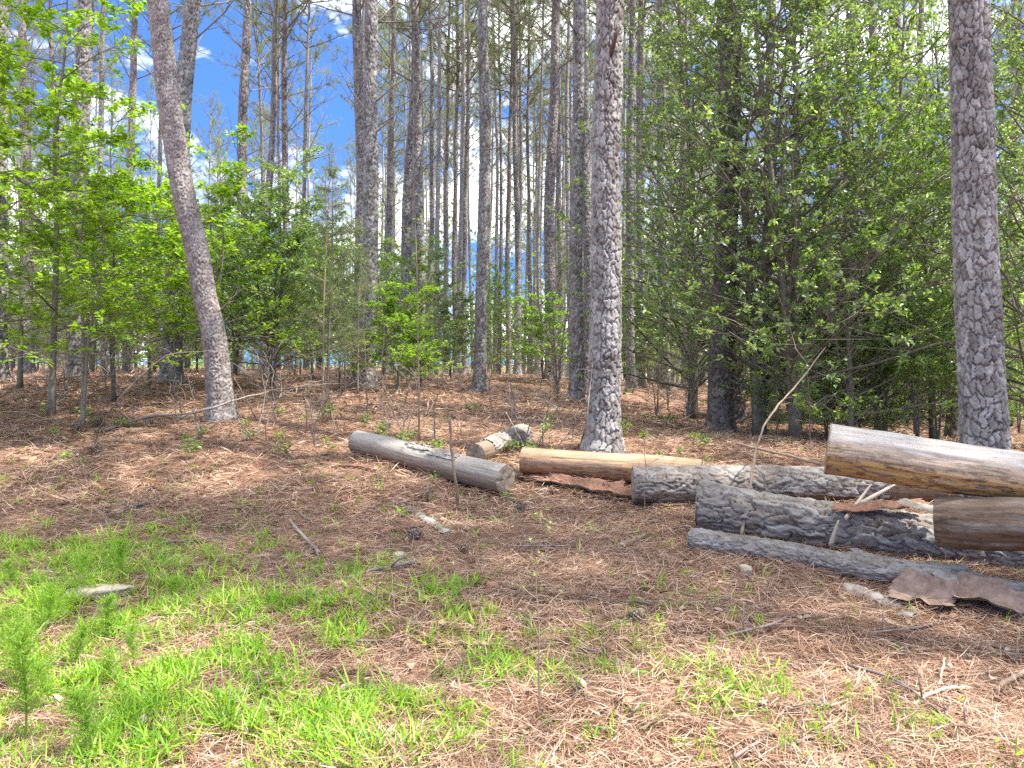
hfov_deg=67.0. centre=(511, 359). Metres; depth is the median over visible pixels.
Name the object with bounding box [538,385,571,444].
dead stem
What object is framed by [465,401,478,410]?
seedling
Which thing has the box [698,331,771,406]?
evergreen bush
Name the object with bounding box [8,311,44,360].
bare shrub
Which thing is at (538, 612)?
bare sapling
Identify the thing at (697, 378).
bare sapling
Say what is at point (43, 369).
bare shrub
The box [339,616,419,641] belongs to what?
twig
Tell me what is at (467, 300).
evergreen bush
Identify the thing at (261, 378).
bare shrub
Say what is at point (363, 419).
seedling
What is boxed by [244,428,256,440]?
seedling
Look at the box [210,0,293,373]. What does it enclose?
pine tree
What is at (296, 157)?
pine tree
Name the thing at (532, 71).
pine tree
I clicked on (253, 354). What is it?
bare shrub
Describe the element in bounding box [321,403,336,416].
seedling
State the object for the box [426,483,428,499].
stick
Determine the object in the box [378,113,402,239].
pine tree
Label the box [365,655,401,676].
twig
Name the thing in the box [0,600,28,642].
feathery weed
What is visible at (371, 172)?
pine tree
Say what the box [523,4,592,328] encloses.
pine tree
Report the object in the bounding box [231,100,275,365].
pine tree
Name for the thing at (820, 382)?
evergreen bush
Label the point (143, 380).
dead stem
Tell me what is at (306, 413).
dead stem
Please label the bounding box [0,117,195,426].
leafy sapling
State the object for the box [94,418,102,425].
pine cone
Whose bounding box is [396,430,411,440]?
seedling
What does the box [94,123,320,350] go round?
leafy sapling
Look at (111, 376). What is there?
dead stem
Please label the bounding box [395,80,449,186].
pine tree
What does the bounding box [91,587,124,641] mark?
feathery weed
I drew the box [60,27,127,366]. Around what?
pine tree
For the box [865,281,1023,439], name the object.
evergreen bush
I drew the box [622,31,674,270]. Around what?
pine tree
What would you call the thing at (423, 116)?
pine tree
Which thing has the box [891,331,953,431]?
bare shrub
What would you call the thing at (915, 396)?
evergreen bush
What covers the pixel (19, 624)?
feathery weed
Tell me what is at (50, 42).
pine tree
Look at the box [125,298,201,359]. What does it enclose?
bare shrub
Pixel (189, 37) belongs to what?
pine tree
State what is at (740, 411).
pine tree
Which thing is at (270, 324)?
evergreen bush
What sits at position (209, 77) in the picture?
sky
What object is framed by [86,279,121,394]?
bare sapling
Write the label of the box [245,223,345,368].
evergreen bush
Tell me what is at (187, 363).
evergreen bush
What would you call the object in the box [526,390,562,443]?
dead stem
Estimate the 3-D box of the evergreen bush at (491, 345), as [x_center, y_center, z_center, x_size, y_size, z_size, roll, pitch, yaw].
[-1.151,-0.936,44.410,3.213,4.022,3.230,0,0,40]
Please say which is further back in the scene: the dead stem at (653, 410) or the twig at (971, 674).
the dead stem at (653, 410)
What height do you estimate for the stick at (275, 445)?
0.548 m
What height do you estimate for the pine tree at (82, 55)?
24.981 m
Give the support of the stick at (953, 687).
on the ground at (238, 477)
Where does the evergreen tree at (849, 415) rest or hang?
on the ground at (238, 477)
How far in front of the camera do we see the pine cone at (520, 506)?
6.36 m
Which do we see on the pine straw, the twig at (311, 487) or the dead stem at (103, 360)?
the twig at (311, 487)
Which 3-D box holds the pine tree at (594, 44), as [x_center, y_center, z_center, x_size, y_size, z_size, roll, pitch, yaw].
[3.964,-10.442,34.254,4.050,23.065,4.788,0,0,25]
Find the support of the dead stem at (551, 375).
on the ground at (238, 477)
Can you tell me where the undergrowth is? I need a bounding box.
[8,96,1021,382]
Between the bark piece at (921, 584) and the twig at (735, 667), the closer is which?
the twig at (735, 667)
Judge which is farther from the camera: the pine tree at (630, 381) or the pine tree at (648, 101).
the pine tree at (648, 101)
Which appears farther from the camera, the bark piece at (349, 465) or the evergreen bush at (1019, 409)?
the evergreen bush at (1019, 409)
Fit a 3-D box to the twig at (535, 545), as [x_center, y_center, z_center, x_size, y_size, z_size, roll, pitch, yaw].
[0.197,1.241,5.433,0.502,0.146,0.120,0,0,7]
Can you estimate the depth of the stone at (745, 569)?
4.80 m
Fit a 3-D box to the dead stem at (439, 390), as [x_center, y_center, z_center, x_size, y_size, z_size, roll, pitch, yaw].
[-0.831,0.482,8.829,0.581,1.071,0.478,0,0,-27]
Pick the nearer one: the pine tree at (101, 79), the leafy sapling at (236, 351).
the leafy sapling at (236, 351)
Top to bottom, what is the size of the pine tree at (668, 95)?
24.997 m
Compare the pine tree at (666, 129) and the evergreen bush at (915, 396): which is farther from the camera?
the pine tree at (666, 129)
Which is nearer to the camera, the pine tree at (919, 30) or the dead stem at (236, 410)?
the dead stem at (236, 410)
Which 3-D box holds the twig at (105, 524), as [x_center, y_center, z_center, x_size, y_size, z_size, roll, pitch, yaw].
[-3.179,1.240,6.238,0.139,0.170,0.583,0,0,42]
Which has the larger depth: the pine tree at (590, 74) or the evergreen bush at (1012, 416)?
the pine tree at (590, 74)
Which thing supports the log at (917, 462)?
on the log at (982, 523)
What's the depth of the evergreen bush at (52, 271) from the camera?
30.50 m
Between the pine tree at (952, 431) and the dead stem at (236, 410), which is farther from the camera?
the pine tree at (952, 431)
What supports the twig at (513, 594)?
on the pine straw
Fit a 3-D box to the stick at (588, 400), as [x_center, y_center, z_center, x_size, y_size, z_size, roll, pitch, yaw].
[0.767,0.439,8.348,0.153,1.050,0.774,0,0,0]
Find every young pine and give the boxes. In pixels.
[8,165,66,373]
[110,193,165,341]
[280,209,337,374]
[291,162,378,397]
[316,221,353,377]
[327,217,390,393]
[419,248,462,389]
[533,233,568,378]
[758,353,791,436]
[776,322,833,443]
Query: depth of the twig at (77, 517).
6.32 m
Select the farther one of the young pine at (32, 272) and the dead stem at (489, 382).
the young pine at (32, 272)
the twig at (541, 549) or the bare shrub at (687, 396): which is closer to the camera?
the twig at (541, 549)
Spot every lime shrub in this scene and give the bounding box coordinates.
[337,280,465,391]
[386,319,453,390]
[490,291,568,381]
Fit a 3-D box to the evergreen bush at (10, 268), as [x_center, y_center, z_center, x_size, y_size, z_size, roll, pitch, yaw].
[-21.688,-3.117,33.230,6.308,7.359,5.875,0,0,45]
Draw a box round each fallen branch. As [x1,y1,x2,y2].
[97,346,204,430]
[101,378,340,430]
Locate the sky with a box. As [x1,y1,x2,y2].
[8,0,1023,364]
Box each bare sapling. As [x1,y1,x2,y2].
[38,265,90,399]
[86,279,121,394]
[288,131,349,416]
[335,323,355,396]
[341,257,384,417]
[363,270,405,419]
[391,157,443,442]
[500,502,568,715]
[544,351,562,429]
[627,411,662,517]
[679,314,706,428]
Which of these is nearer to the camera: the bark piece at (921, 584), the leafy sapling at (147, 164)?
the bark piece at (921, 584)
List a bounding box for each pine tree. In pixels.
[0,0,69,381]
[8,0,48,140]
[8,0,55,223]
[8,0,117,368]
[8,1,66,141]
[8,22,70,236]
[8,77,51,196]
[9,0,58,371]
[9,141,41,221]
[12,144,50,363]
[23,0,141,376]
[32,72,88,364]
[34,117,70,265]
[35,140,51,365]
[36,0,108,212]
[38,0,141,368]
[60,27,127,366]
[90,42,139,366]
[94,0,223,373]
[97,0,291,383]
[117,0,229,367]
[122,61,202,257]
[122,62,165,219]
[136,151,161,242]
[147,0,251,425]
[190,91,233,205]
[190,158,203,368]
[198,98,235,250]
[199,131,229,228]
[204,133,235,228]
[209,0,303,244]
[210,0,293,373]
[221,0,338,370]
[222,0,338,368]
[230,0,323,370]
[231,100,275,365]
[235,103,281,212]
[247,98,277,218]
[257,0,361,369]
[258,87,324,368]
[266,11,355,368]
[279,0,390,379]
[292,140,335,366]
[310,139,348,367]
[317,154,354,368]
[318,3,404,211]
[319,0,411,206]
[319,0,461,388]
[322,148,355,367]
[336,0,399,125]
[336,137,355,250]
[340,103,384,195]
[342,0,449,375]
[345,0,476,372]
[347,0,404,271]
[351,30,408,202]
[361,0,410,370]
[362,0,476,376]
[377,33,407,237]
[378,0,425,239]
[378,0,461,173]
[378,1,427,287]
[378,1,460,307]
[378,86,408,263]
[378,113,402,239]
[378,132,403,229]
[378,164,402,254]
[378,171,400,254]
[380,0,454,238]
[381,0,461,371]
[386,2,454,361]
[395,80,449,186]
[396,0,532,373]
[396,40,451,282]
[397,68,442,190]
[400,0,509,372]
[405,0,497,371]
[411,0,525,391]
[421,0,488,272]
[424,36,460,370]
[424,46,478,370]
[424,69,477,268]
[424,85,470,308]
[424,139,452,261]
[424,144,458,308]
[426,12,478,237]
[430,0,465,374]
[434,171,458,283]
[435,0,492,372]
[445,1,522,372]
[449,0,497,373]
[451,6,523,251]
[454,0,534,373]
[454,0,572,373]
[455,0,540,373]
[456,0,571,373]
[458,61,530,372]
[459,59,512,258]
[466,0,573,374]
[470,1,567,375]
[471,169,498,275]
[472,129,526,271]
[487,0,632,381]
[488,0,562,224]
[489,4,549,374]
[489,19,546,244]
[493,145,543,286]
[494,20,563,374]
[496,0,591,375]
[503,184,532,279]
[504,73,561,266]
[508,0,590,363]
[512,65,569,311]
[512,94,564,374]
[515,0,592,402]
[517,2,594,372]
[522,128,547,256]
[522,198,543,277]
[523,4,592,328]
[524,0,593,389]
[528,0,595,280]
[531,0,644,179]
[533,0,593,275]
[533,1,590,377]
[533,67,591,374]
[539,0,573,376]
[542,94,569,191]
[543,0,623,180]
[560,0,636,87]
[561,4,628,192]
[562,0,655,387]
[564,5,594,153]
[564,29,594,163]
[567,0,652,452]
[587,0,629,95]
[587,1,651,135]
[589,0,665,389]
[589,8,662,228]
[591,29,646,170]
[593,1,655,379]
[621,0,670,380]
[622,0,702,381]
[622,12,656,249]
[622,20,673,194]
[622,22,655,206]
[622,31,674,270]
[623,0,672,383]
[623,0,710,390]
[623,1,698,382]
[623,3,716,211]
[624,0,716,389]
[625,0,711,382]
[625,1,677,379]
[645,0,710,94]
[645,5,706,382]
[645,25,679,249]
[645,47,677,196]
[654,79,697,317]
[654,114,701,360]
[666,57,693,381]
[668,0,712,185]
[670,0,748,425]
[673,94,715,240]
[675,42,717,384]
[678,0,715,384]
[683,0,765,434]
[696,61,718,249]
[715,30,789,293]
[739,80,763,274]
[741,0,834,268]
[744,0,804,408]
[753,4,844,131]
[769,0,934,419]
[775,9,855,230]
[779,0,918,411]
[785,4,888,163]
[792,1,888,420]
[826,3,885,394]
[860,2,934,421]
[863,0,948,395]
[864,3,936,164]
[880,0,949,266]
[880,16,941,177]
[909,1,950,270]
[919,0,1023,496]
[931,47,1010,121]
[932,0,1015,438]
[948,0,1023,320]
[992,0,1023,350]
[995,0,1023,231]
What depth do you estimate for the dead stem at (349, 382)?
11.65 m
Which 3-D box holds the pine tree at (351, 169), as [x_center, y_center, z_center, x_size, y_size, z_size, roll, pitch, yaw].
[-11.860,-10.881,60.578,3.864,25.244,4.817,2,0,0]
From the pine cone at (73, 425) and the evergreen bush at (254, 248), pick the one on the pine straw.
the pine cone at (73, 425)
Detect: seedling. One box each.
[39,402,47,416]
[47,541,60,552]
[49,426,59,434]
[57,446,73,461]
[74,404,91,414]
[112,416,126,426]
[135,592,146,604]
[180,437,201,458]
[195,425,209,434]
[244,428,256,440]
[272,439,292,457]
[273,427,289,440]
[276,406,284,415]
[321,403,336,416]
[360,413,372,426]
[374,420,390,432]
[395,505,405,515]
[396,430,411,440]
[407,425,417,436]
[423,438,441,447]
[432,435,446,447]
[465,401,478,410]
[505,438,519,452]
[521,439,537,447]
[540,419,553,432]
[621,419,633,433]
[638,429,649,438]
[664,416,672,422]
[687,432,696,440]
[695,432,710,447]
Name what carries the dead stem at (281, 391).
on the ground at (238, 477)
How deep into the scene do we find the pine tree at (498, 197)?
38.94 m
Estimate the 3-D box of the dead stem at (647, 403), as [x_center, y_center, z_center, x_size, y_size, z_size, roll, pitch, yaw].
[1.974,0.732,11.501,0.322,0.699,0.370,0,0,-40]
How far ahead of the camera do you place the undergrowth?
41.90 m
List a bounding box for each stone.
[18,456,36,463]
[392,551,404,559]
[486,581,498,590]
[540,633,560,641]
[739,564,751,575]
[769,619,791,627]
[841,583,904,611]
[895,610,917,616]
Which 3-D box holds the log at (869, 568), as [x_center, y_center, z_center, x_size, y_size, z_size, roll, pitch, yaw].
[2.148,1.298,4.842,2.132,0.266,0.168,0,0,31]
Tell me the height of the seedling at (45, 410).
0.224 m
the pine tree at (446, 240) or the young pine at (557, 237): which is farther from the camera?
the pine tree at (446, 240)
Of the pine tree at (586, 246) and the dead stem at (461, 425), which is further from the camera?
the pine tree at (586, 246)
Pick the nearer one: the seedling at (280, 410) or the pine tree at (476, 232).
the seedling at (280, 410)
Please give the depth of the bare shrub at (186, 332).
20.52 m
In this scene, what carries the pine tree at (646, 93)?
on the ground at (238, 477)
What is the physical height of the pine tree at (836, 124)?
22.726 m
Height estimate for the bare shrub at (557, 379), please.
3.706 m
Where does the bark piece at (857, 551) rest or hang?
on the log at (869, 568)
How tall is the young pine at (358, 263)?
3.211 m
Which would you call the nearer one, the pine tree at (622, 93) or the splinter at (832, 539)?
the splinter at (832, 539)
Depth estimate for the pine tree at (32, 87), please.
50.27 m
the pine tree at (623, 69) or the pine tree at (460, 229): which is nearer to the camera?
the pine tree at (460, 229)
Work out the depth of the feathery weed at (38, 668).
3.34 m
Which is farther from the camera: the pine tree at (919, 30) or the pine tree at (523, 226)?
the pine tree at (523, 226)
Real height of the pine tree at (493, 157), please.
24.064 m
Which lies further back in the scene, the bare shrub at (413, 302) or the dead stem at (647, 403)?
the bare shrub at (413, 302)
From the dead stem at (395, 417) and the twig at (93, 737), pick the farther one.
the dead stem at (395, 417)
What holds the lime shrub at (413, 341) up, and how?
on the ground at (238, 477)
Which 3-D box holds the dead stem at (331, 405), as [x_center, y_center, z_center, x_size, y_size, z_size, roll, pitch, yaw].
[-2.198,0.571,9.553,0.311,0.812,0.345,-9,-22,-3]
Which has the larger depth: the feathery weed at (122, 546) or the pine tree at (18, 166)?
the pine tree at (18, 166)
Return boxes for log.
[348,430,514,493]
[466,423,533,459]
[519,447,702,481]
[631,464,946,503]
[687,527,1023,602]
[694,480,1023,568]
[824,423,1023,497]
[933,494,1023,550]
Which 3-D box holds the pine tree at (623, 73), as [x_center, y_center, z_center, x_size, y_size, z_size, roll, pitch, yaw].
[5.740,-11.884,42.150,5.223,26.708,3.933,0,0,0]
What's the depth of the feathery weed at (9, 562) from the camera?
4.78 m
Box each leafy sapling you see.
[0,0,231,417]
[0,10,168,336]
[0,46,159,389]
[0,76,197,401]
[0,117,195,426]
[85,159,230,388]
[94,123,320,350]
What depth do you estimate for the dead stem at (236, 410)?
8.66 m
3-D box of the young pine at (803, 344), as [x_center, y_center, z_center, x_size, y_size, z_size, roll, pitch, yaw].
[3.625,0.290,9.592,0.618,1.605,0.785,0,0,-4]
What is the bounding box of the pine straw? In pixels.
[0,364,1023,767]
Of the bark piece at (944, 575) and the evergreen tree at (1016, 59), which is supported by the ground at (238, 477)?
the evergreen tree at (1016, 59)
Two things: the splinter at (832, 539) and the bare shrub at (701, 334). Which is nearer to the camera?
the splinter at (832, 539)
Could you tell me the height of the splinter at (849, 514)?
0.192 m
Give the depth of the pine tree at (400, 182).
55.69 m
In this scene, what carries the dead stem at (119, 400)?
on the ground at (238, 477)
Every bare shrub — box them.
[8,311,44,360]
[8,322,39,370]
[8,337,26,371]
[9,306,63,373]
[10,310,49,371]
[39,325,65,366]
[46,324,90,366]
[88,323,130,381]
[90,301,158,373]
[91,337,117,373]
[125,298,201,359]
[125,309,161,365]
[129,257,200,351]
[132,337,145,369]
[183,310,229,372]
[235,319,298,388]
[244,335,265,371]
[260,321,297,372]
[281,337,309,377]
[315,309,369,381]
[330,316,377,387]
[391,272,445,350]
[487,236,590,395]
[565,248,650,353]
[622,273,652,379]
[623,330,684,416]
[635,331,665,385]
[638,332,687,409]
[651,322,681,381]
[653,281,709,381]
[659,333,708,421]
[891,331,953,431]
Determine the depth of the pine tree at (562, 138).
58.74 m
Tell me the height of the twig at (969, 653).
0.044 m
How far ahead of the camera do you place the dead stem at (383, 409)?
8.49 m
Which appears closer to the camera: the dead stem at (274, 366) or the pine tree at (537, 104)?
the dead stem at (274, 366)
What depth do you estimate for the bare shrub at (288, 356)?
23.97 m
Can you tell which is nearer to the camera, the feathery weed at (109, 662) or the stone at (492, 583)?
the feathery weed at (109, 662)
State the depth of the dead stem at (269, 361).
10.10 m
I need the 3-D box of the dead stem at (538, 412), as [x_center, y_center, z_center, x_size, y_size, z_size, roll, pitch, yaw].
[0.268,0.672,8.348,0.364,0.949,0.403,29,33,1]
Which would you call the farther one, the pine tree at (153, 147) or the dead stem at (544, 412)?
the pine tree at (153, 147)
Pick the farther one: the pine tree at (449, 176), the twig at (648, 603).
the pine tree at (449, 176)
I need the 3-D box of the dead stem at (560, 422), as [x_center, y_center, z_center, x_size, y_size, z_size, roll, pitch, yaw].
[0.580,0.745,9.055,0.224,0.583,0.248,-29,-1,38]
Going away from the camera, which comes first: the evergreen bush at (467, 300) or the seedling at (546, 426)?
the seedling at (546, 426)
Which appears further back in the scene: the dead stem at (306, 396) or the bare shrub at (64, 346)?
the bare shrub at (64, 346)
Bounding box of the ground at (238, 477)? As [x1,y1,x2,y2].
[0,365,1023,767]
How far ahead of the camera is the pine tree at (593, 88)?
46.56 m
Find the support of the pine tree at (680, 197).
on the ground at (238, 477)
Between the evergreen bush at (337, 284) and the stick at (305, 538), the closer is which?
the stick at (305, 538)
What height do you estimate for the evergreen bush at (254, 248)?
4.636 m
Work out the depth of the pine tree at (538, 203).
32.17 m
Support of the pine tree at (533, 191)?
on the ground at (238, 477)
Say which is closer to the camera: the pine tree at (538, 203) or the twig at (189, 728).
the twig at (189, 728)
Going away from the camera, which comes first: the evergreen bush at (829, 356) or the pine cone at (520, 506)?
the pine cone at (520, 506)
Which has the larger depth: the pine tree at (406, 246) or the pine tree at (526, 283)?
the pine tree at (526, 283)
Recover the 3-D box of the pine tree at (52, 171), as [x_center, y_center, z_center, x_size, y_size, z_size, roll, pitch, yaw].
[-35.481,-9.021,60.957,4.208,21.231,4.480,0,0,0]
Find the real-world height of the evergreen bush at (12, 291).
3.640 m
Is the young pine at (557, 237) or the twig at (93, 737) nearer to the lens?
the twig at (93, 737)
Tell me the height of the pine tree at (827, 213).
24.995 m
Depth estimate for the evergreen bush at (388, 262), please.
24.59 m
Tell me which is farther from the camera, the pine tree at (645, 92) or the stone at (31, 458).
the pine tree at (645, 92)
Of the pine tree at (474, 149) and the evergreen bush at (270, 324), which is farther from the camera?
the pine tree at (474, 149)
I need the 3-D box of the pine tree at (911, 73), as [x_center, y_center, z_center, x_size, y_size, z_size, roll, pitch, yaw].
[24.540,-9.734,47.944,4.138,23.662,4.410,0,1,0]
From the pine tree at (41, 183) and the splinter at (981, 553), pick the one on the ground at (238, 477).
the pine tree at (41, 183)
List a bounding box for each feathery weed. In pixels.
[0,555,21,584]
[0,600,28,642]
[0,611,49,680]
[0,612,65,744]
[26,651,56,706]
[30,575,72,631]
[45,676,117,759]
[62,613,103,668]
[63,549,97,589]
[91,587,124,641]
[91,641,128,688]
[105,536,131,568]
[118,617,148,668]
[163,574,187,596]
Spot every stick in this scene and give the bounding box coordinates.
[4,404,91,420]
[113,495,168,516]
[115,535,229,546]
[168,411,200,436]
[234,377,255,417]
[239,412,310,466]
[289,518,320,558]
[296,508,328,530]
[344,554,415,578]
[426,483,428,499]
[448,417,459,509]
[506,386,523,446]
[530,410,579,426]
[579,639,628,669]
[580,355,592,441]
[607,674,646,698]
[616,533,646,546]
[736,442,820,464]
[740,328,825,534]
[906,685,971,710]
[937,657,945,688]
[993,669,1023,692]
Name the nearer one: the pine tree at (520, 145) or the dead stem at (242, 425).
the dead stem at (242, 425)
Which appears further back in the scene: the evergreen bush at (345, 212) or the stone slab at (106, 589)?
the evergreen bush at (345, 212)
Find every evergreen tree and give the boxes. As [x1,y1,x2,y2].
[516,1,840,418]
[545,0,951,436]
[564,0,1023,439]
[645,39,1023,426]
[707,0,1023,430]
[769,81,1023,438]
[808,0,1023,423]
[816,0,1023,398]
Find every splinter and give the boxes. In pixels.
[828,520,838,546]
[844,483,871,520]
[858,484,895,503]
[978,551,985,556]
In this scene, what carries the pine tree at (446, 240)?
on the ground at (238, 477)
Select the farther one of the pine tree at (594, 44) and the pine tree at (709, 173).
the pine tree at (709, 173)
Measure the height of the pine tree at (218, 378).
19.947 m
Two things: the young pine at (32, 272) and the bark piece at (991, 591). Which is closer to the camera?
the bark piece at (991, 591)
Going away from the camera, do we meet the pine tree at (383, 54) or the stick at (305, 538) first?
the stick at (305, 538)
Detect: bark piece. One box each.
[317,461,374,469]
[378,523,425,532]
[403,505,450,531]
[515,471,630,496]
[830,498,929,512]
[849,548,912,561]
[887,568,957,606]
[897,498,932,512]
[897,561,970,570]
[933,569,958,585]
[950,572,1023,613]
[991,605,1023,620]
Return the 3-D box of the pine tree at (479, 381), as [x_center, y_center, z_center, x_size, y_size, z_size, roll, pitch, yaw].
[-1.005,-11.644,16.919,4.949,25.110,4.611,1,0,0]
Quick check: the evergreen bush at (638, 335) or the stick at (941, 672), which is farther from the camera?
the evergreen bush at (638, 335)
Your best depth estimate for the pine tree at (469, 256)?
41.34 m
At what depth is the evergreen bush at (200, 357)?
21.42 m
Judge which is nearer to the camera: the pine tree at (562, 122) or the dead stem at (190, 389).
the dead stem at (190, 389)
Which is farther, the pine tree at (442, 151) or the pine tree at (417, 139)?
the pine tree at (442, 151)
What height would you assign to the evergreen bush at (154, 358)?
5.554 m
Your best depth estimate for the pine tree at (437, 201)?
25.97 m
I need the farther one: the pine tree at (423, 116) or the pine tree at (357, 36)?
the pine tree at (423, 116)
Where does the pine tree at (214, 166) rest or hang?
on the ground at (238, 477)
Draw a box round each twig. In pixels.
[65,514,91,523]
[72,728,116,755]
[82,506,128,529]
[186,706,212,732]
[190,670,277,702]
[206,547,287,557]
[297,478,328,490]
[338,555,379,561]
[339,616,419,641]
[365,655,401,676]
[405,621,485,628]
[414,651,465,694]
[452,630,516,645]
[504,528,572,546]
[507,584,519,597]
[527,543,555,551]
[571,664,601,697]
[577,583,653,604]
[580,687,619,716]
[584,608,623,635]
[594,507,661,525]
[627,687,667,729]
[631,658,653,712]
[666,608,682,637]
[717,642,743,675]
[720,606,788,637]
[733,699,786,758]
[749,594,815,618]
[778,694,848,749]
[780,701,850,713]
[784,698,814,731]
[815,633,870,637]
[840,692,919,719]
[844,663,945,716]
[845,717,875,757]
[858,606,934,634]
[897,700,990,742]
[898,643,935,684]
[913,587,983,606]
[914,664,985,676]
[927,692,951,722]
[954,627,977,658]
[958,636,1023,655]
[991,629,1018,665]
[992,613,1023,639]
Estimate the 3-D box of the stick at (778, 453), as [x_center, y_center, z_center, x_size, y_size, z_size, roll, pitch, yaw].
[2.149,0.759,6.295,0.036,0.115,0.770,0,0,-38]
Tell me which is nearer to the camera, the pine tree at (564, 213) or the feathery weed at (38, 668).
the feathery weed at (38, 668)
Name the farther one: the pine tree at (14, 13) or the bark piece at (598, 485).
the pine tree at (14, 13)
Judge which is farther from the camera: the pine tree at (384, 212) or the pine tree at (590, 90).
the pine tree at (384, 212)
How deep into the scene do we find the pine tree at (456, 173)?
32.83 m
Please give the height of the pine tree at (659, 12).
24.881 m
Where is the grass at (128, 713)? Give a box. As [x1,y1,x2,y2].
[0,379,1023,767]
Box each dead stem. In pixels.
[41,353,56,397]
[57,344,79,381]
[57,356,80,406]
[90,338,108,379]
[91,355,129,405]
[97,358,121,396]
[116,376,125,428]
[120,359,152,405]
[125,366,147,426]
[157,380,182,416]
[160,342,192,415]
[169,378,190,410]
[178,378,194,410]
[224,392,246,431]
[231,347,275,423]
[232,409,250,444]
[239,342,291,408]
[257,356,270,436]
[265,345,280,397]
[265,373,301,430]
[283,374,332,443]
[302,394,321,435]
[305,389,326,446]
[307,364,331,410]
[308,367,350,433]
[310,346,329,396]
[318,380,339,430]
[333,370,370,402]
[335,362,346,401]
[350,373,369,422]
[368,384,387,435]
[370,375,410,431]
[372,362,406,440]
[396,362,421,431]
[407,364,423,432]
[418,357,467,438]
[448,373,466,420]
[452,411,468,446]
[466,389,473,439]
[486,349,500,420]
[492,403,518,430]
[494,380,518,422]
[498,384,522,430]
[502,350,514,409]
[503,389,519,423]
[521,379,564,447]
[525,390,534,423]
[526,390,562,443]
[538,358,559,397]
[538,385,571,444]
[545,401,570,441]
[547,365,562,405]
[558,417,583,445]
[567,387,586,441]
[636,386,659,426]
[636,397,671,425]
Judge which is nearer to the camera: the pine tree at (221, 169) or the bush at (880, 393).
the bush at (880, 393)
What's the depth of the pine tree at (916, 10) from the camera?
36.27 m
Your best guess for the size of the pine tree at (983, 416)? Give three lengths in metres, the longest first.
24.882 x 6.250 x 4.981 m
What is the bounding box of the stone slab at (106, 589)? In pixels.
[65,584,137,599]
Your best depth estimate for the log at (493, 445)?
8.18 m
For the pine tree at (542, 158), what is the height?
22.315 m
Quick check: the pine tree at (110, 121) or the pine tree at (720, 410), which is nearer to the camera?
the pine tree at (720, 410)
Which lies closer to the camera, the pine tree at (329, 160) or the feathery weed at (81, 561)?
the feathery weed at (81, 561)
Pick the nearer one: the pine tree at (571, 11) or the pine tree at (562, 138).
the pine tree at (571, 11)
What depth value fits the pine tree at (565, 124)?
24.26 m
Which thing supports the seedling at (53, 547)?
on the ground at (238, 477)
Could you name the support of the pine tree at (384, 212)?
on the ground at (238, 477)
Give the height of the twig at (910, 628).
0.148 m
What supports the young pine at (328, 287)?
on the ground at (238, 477)
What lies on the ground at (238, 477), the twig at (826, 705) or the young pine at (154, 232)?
the young pine at (154, 232)
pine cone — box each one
[69,422,80,429]
[88,444,101,453]
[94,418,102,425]
[143,420,153,426]
[407,528,421,539]
[458,544,468,554]
[515,503,525,512]
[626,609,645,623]
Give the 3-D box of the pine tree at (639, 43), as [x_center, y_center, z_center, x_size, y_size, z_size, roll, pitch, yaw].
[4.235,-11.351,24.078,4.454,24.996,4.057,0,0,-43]
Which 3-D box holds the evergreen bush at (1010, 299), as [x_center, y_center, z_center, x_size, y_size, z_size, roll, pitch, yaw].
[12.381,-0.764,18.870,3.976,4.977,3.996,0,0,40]
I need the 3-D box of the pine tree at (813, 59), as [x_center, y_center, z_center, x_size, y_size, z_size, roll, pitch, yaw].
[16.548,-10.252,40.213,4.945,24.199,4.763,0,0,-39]
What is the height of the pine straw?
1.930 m
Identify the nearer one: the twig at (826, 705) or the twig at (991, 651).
the twig at (826, 705)
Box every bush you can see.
[8,170,164,372]
[8,217,65,367]
[8,274,45,358]
[9,205,119,346]
[35,266,117,364]
[39,225,201,373]
[87,192,195,371]
[96,245,153,366]
[122,199,269,368]
[122,205,258,367]
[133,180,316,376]
[140,270,245,365]
[150,145,383,388]
[159,277,260,358]
[240,214,382,379]
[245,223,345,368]
[246,249,307,356]
[273,221,354,369]
[275,211,354,369]
[333,237,444,374]
[347,242,449,354]
[351,251,442,361]
[377,235,474,378]
[424,275,498,377]
[457,259,542,375]
[467,292,512,372]
[467,323,513,368]
[487,288,544,367]
[565,220,700,361]
[621,268,684,385]
[651,230,741,381]
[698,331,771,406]
[723,313,836,434]
[735,257,854,413]
[761,306,889,439]
[771,303,859,420]
[803,311,913,432]
[810,223,956,431]
[824,263,1021,436]
[831,342,908,425]
[835,333,924,412]
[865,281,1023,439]
[868,212,1019,417]
[897,377,946,418]
[903,225,1022,417]
[936,234,1023,425]
[937,296,1023,409]
[943,297,1023,413]
[1004,314,1023,433]
[1007,353,1023,428]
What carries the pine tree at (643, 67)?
on the ground at (238, 477)
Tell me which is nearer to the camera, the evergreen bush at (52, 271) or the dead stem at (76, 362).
the dead stem at (76, 362)
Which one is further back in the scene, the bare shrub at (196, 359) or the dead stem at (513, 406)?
the bare shrub at (196, 359)
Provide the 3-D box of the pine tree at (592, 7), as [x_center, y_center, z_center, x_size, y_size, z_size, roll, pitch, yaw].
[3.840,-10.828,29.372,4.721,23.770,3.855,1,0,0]
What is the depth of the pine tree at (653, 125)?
41.48 m
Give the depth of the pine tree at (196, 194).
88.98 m
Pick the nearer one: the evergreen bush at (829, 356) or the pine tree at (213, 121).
the evergreen bush at (829, 356)
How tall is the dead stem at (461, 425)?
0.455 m
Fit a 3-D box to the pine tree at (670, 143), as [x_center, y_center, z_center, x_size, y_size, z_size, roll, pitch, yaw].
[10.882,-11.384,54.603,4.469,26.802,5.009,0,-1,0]

